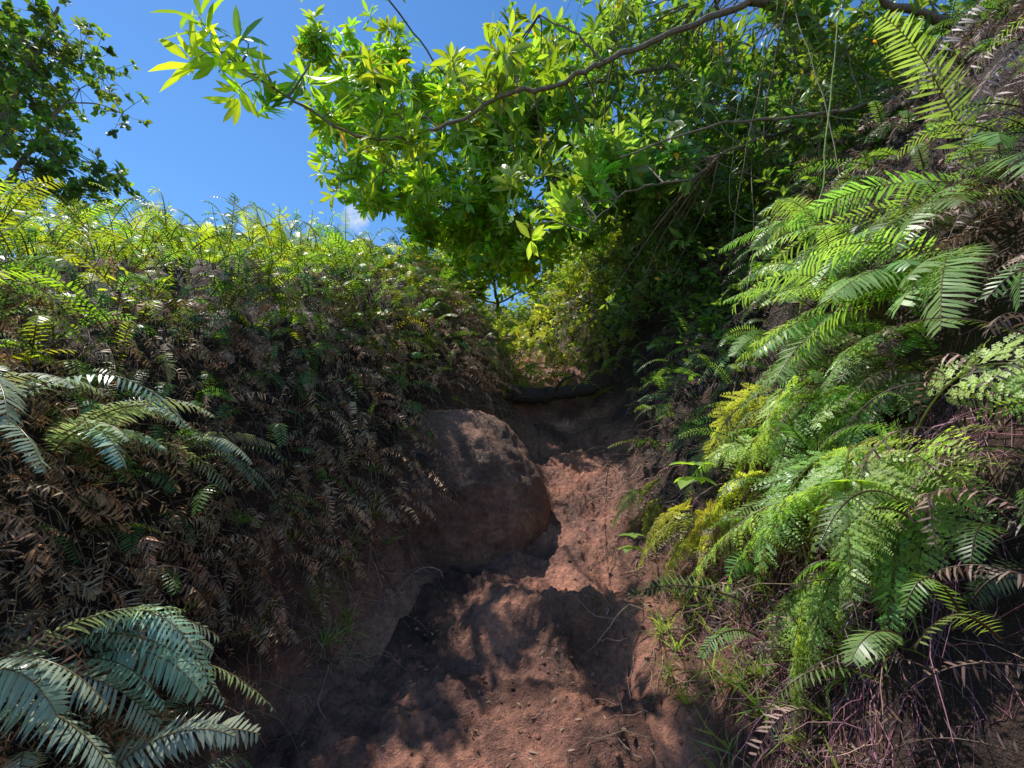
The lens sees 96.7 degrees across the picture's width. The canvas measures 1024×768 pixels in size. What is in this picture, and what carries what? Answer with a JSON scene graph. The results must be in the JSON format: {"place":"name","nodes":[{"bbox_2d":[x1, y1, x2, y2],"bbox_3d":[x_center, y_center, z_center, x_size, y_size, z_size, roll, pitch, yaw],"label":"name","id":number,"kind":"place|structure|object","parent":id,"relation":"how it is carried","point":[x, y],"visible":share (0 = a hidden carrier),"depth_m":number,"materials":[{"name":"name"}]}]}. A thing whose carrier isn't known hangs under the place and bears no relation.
{"place":"outdoors","nodes":[
{"label":"outdoors","id":0,"kind":"place"},
{"bbox_2d":[278,346,655,767],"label":"dirt path","id":1,"kind":"structure","parent":0,"point":[504,585],"depth_m":1.83,"materials":[{"name":"brown soil"}]},
{"bbox_2d":[19,359,873,767],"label":"leaf litter","id":2,"kind":"object","parent":1,"relation":"on","point":[481,617],"visible":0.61,"depth_m":1.79,"materials":[{"name":"brown plant"}]},
{"bbox_2d":[0,0,994,315],"label":"sky","id":3,"kind":"structure","parent":0,"point":[188,152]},
{"bbox_2d":[0,11,1023,767],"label":"hillside ground","id":4,"kind":"structure","parent":0,"point":[668,729],"depth_m":1.79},
{"bbox_2d":[0,0,152,216],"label":"hillside tree","id":5,"kind":"object","parent":4,"relation":"on","point":[33,70],"visible":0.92,"depth_m":7.95,"materials":[{"name":"green plant"}]},
{"bbox_2d":[0,372,185,473],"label":"sword fern","id":6,"kind":"object","parent":4,"relation":"on","point":[10,388],"visible":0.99,"depth_m":1.15,"materials":[{"name":"green plant"}]},
{"bbox_2d":[0,605,185,767],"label":"sword fern","id":7,"kind":"object","parent":4,"relation":"on","point":[15,682],"visible":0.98,"depth_m":0.91,"materials":[{"name":"green plant"}]},
{"bbox_2d":[0,670,260,767],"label":"sword fern","id":8,"kind":"object","parent":4,"relation":"on","point":[214,729],"visible":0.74,"depth_m":1.06,"materials":[{"name":"green plant"}]},
{"bbox_2d":[39,397,233,491],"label":"sword fern","id":9,"kind":"object","parent":4,"relation":"on","point":[95,429],"visible":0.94,"depth_m":1.36,"materials":[{"name":"green plant"}]},
{"bbox_2d":[33,603,276,713],"bbox_3d":[-0.931,0.738,1.170,0.529,0.365,0.322,0,-8,0],"label":"sword fern","id":10,"kind":"object","parent":4,"relation":"on","point":[165,652],"visible":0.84,"depth_m":1.15,"materials":[{"name":"green plant"}]},
{"bbox_2d":[165,430,277,497],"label":"sword fern","id":11,"kind":"object","parent":4,"relation":"on","point":[213,438],"visible":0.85,"depth_m":1.70,"materials":[{"name":"green plant"}]},
{"bbox_2d":[208,752,253,767],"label":"sword fern","id":12,"kind":"object","parent":4,"relation":"on","point":[244,759],"visible":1,"depth_m":1.25,"materials":[{"name":"green plant"}]},
{"bbox_2d":[0,275,536,767],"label":"dry grass strands","id":13,"kind":"object","parent":4,"relation":"on","point":[248,645],"visible":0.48,"depth_m":1.85},
{"bbox_2d":[0,136,732,468],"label":"fern thicket","id":14,"kind":"object","parent":4,"relation":"on","point":[67,252],"visible":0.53,"depth_m":2.80,"materials":[{"name":"green plant"}]},
{"bbox_2d":[388,409,550,571],"bbox_3d":[-0.374,0.690,3.012,1.266,1.048,1.100,0,-8,0],"label":"mud boulder","id":15,"kind":"object","parent":4,"relation":"on","point":[491,476],"visible":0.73,"depth_m":2.58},
{"bbox_2d":[148,0,848,284],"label":"overhanging tree","id":16,"kind":"object","parent":4,"relation":"on","point":[506,106],"visible":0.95,"depth_m":4.67,"materials":[{"name":"green plant"}]},
{"bbox_2d":[153,364,846,766],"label":"soil clods","id":17,"kind":"object","parent":4,"relation":"on","point":[617,754],"visible":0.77,"depth_m":1.76,"materials":[{"name":"brown soil"}]},
{"bbox_2d":[410,209,605,317],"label":"background thicket","id":18,"kind":"object","parent":4,"relation":"on","point":[489,278],"visible":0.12,"depth_m":8.74,"materials":[{"name":"green plant"}]},
{"bbox_2d":[0,0,1020,406],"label":"undergrowth shrubs","id":19,"kind":"object","parent":4,"relation":"on","point":[704,318],"visible":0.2,"depth_m":3.65,"materials":[{"name":"green plant"}]},
{"bbox_2d":[0,0,1023,767],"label":"dead fern mass","id":20,"kind":"object","parent":4,"relation":"on","point":[38,568],"visible":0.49,"depth_m":1.64,"materials":[{"name":"plant"}]},
{"bbox_2d":[0,0,1023,709],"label":"bank fern mass","id":21,"kind":"object","parent":4,"relation":"on","point":[872,642],"visible":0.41,"depth_m":1.72,"materials":[{"name":"green plant"}]},
{"bbox_2d":[146,415,934,767],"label":"grass tufts","id":22,"kind":"object","parent":4,"relation":"on","point":[682,695],"visible":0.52,"depth_m":1.50,"materials":[{"name":"green plant"}]},
{"bbox_2d":[505,374,602,404],"bbox_3d":[0.454,0.065,4.639,1.056,0.291,0.359,1,-8,-9],"label":"fallen log","id":23,"kind":"object","parent":4,"relation":"on","point":[547,394],"visible":0.94,"depth_m":4.61,"materials":[{"name":"brown wood"}]},
{"bbox_2d":[610,478,666,535],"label":"lace fern","id":24,"kind":"object","parent":4,"relation":"on","point":[652,502],"visible":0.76,"depth_m":2.52,"materials":[{"name":"green plant"}]},
{"bbox_2d":[619,533,659,560],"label":"broadleaf seedling","id":25,"kind":"object","parent":4,"relation":"on","point":[626,548],"visible":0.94,"depth_m":2.19,"materials":[{"name":"green plant"}]},
{"bbox_2d":[636,498,752,596],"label":"lace fern","id":26,"kind":"object","parent":4,"relation":"on","point":[664,517],"visible":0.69,"depth_m":1.92,"materials":[{"name":"green plant"}]},
{"bbox_2d":[669,461,732,508],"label":"broadleaf seedling","id":27,"kind":"object","parent":4,"relation":"on","point":[683,482],"visible":0.93,"depth_m":1.82,"materials":[{"name":"green plant"}]},
{"bbox_2d":[683,398,791,508],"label":"lace fern","id":28,"kind":"object","parent":4,"relation":"on","point":[698,458],"visible":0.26,"depth_m":2.08,"materials":[{"name":"green plant"}]},
{"bbox_2d":[696,330,791,398],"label":"sword fern","id":29,"kind":"object","parent":4,"relation":"on","point":[744,344],"visible":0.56,"depth_m":2.18,"materials":[{"name":"green plant"}]},
{"bbox_2d":[700,367,856,488],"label":"lace fern","id":30,"kind":"object","parent":4,"relation":"on","point":[784,400],"visible":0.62,"depth_m":1.72,"materials":[{"name":"green plant"}]},
{"bbox_2d":[536,0,1023,323],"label":"tree","id":31,"kind":"object","parent":4,"relation":"on","point":[699,56],"visible":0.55,"depth_m":3.57,"materials":[{"name":"green plant"}]},
{"bbox_2d":[639,22,776,195],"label":"hanging vine","id":32,"kind":"object","parent":31,"relation":"hanging from","point":[705,105],"visible":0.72,"depth_m":3.39,"materials":[{"name":"brown plant"}]},
{"bbox_2d":[606,42,822,203],"bbox_3d":[1.271,-1.783,2.962,1.265,1.473,0.136,-2,-8,16],"label":"hanging vine","id":33,"kind":"object","parent":31,"relation":"hanging from","point":[699,147],"visible":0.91,"depth_m":2.87,"materials":[{"name":"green plant"}]},
{"bbox_2d":[731,53,753,424],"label":"hanging vine","id":34,"kind":"object","parent":31,"relation":"hanging from","point":[753,233],"visible":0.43,"depth_m":3.08,"materials":[{"name":"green plant"}]},
{"bbox_2d":[728,0,778,294],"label":"hanging vine","id":35,"kind":"object","parent":31,"relation":"hanging from","point":[748,139],"visible":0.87,"depth_m":2.99,"materials":[{"name":"green plant"}]},
{"bbox_2d":[729,88,797,228],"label":"hanging vine","id":36,"kind":"object","parent":31,"relation":"hanging from","point":[731,168],"visible":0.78,"depth_m":3.25,"materials":[{"name":"green plant"}]},
{"bbox_2d":[763,0,786,196],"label":"hanging vine","id":37,"kind":"object","parent":31,"relation":"hanging from","point":[768,91],"visible":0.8,"depth_m":2.94,"materials":[{"name":"green plant"}]},
{"bbox_2d":[673,67,899,125],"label":"hanging vine","id":38,"kind":"object","parent":31,"relation":"hanging from","point":[771,101],"visible":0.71,"depth_m":2.99,"materials":[{"name":"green plant"}]},
{"bbox_2d":[786,0,818,246],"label":"hanging vine","id":39,"kind":"object","parent":31,"relation":"hanging from","point":[817,93],"visible":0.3,"depth_m":3.18,"materials":[{"name":"green plant"}]},
{"bbox_2d":[702,122,913,178],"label":"hanging vine","id":40,"kind":"object","parent":31,"relation":"hanging from","point":[774,163],"visible":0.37,"depth_m":3.33,"materials":[{"name":"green plant"}]},
{"bbox_2d":[792,0,840,313],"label":"hanging vine","id":41,"kind":"object","parent":31,"relation":"hanging from","point":[825,107],"visible":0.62,"depth_m":2.56,"materials":[{"name":"green plant"}]},
{"bbox_2d":[798,0,841,319],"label":"hanging vine","id":42,"kind":"object","parent":31,"relation":"hanging from","point":[825,136],"visible":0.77,"depth_m":2.34,"materials":[{"name":"green plant"}]},
{"bbox_2d":[692,426,876,590],"bbox_3d":[1.036,0.482,1.716,0.579,0.704,0.636,6,-10,-37],"label":"lace fern","id":43,"kind":"object","parent":4,"relation":"on","point":[737,449],"visible":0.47,"depth_m":1.74,"materials":[{"name":"green plant"}]},
{"bbox_2d":[551,286,1023,767],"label":"exposed roots","id":44,"kind":"object","parent":4,"relation":"on","point":[672,665],"visible":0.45,"depth_m":1.71,"materials":[{"name":"brown plant"}]},
{"bbox_2d":[738,198,850,321],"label":"sword fern","id":45,"kind":"object","parent":4,"relation":"on","point":[796,258],"visible":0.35,"depth_m":2.25,"materials":[{"name":"green plant"}]},
{"bbox_2d":[719,175,874,252],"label":"sword fern","id":46,"kind":"object","parent":4,"relation":"on","point":[774,228],"visible":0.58,"depth_m":2.60,"materials":[{"name":"green plant"}]},
{"bbox_2d":[723,225,884,306],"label":"sword fern","id":47,"kind":"object","parent":4,"relation":"on","point":[776,288],"visible":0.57,"depth_m":1.92,"materials":[{"name":"green plant"}]},
{"bbox_2d":[762,562,884,753],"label":"lace fern","id":48,"kind":"object","parent":4,"relation":"on","point":[802,606],"visible":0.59,"depth_m":1.28,"materials":[{"name":"green plant"}]},
{"bbox_2d":[731,258,923,384],"bbox_3d":[1.183,-0.221,1.782,0.500,0.491,0.749,7,-10,-39],"label":"sword fern","id":49,"kind":"object","parent":4,"relation":"on","point":[786,355],"visible":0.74,"depth_m":1.77,"materials":[{"name":"green plant"}]},
{"bbox_2d":[632,261,1023,767],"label":"hanging rootlets","id":50,"kind":"object","parent":4,"relation":"hanging from","point":[872,625],"visible":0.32,"depth_m":1.21,"materials":[{"name":"plant"}]},
{"bbox_2d":[723,419,943,651],"bbox_3d":[1.016,0.401,1.450,0.726,0.617,0.840,0,-8,0],"label":"lace fern","id":51,"kind":"object","parent":4,"relation":"on","point":[814,459],"visible":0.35,"depth_m":1.29,"materials":[{"name":"green plant"}]},
{"bbox_2d":[729,315,939,480],"bbox_3d":[1.186,0.106,1.627,0.486,0.796,0.646,3,-8,-17],"label":"lace fern","id":52,"kind":"object","parent":4,"relation":"on","point":[869,342],"visible":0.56,"depth_m":1.52,"materials":[{"name":"green plant"}]},
{"bbox_2d":[728,349,941,491],"bbox_3d":[1.197,0.153,1.701,0.623,0.647,0.589,0,-8,0],"label":"lace fern","id":53,"kind":"object","parent":4,"relation":"on","point":[857,381],"visible":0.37,"depth_m":1.59,"materials":[{"name":"green plant"}]},
{"bbox_2d":[684,332,1023,633],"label":"lace fern","id":54,"kind":"object","parent":4,"relation":"on","point":[903,478],"visible":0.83,"depth_m":1.08,"materials":[{"name":"green plant"}]},
{"bbox_2d":[812,478,910,520],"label":"broadleaf seedling","id":55,"kind":"object","parent":4,"relation":"on","point":[845,480],"visible":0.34,"depth_m":1.14,"materials":[{"name":"green plant"}]},
{"bbox_2d":[754,226,995,366],"bbox_3d":[1.161,-0.286,1.569,0.743,0.458,0.715,-7,-11,42],"label":"sword fern","id":56,"kind":"object","parent":4,"relation":"on","point":[937,273],"visible":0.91,"depth_m":1.45,"materials":[{"name":"green plant"}]},
{"bbox_2d":[749,178,1023,289],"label":"sword fern","id":57,"kind":"object","parent":4,"relation":"on","point":[901,210],"visible":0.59,"depth_m":1.78,"materials":[{"name":"green plant"}]},
{"bbox_2d":[757,8,1023,323],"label":"sword fern","id":58,"kind":"object","parent":4,"relation":"on","point":[919,214],"visible":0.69,"depth_m":1.74,"materials":[{"name":"green plant"}]}
]}

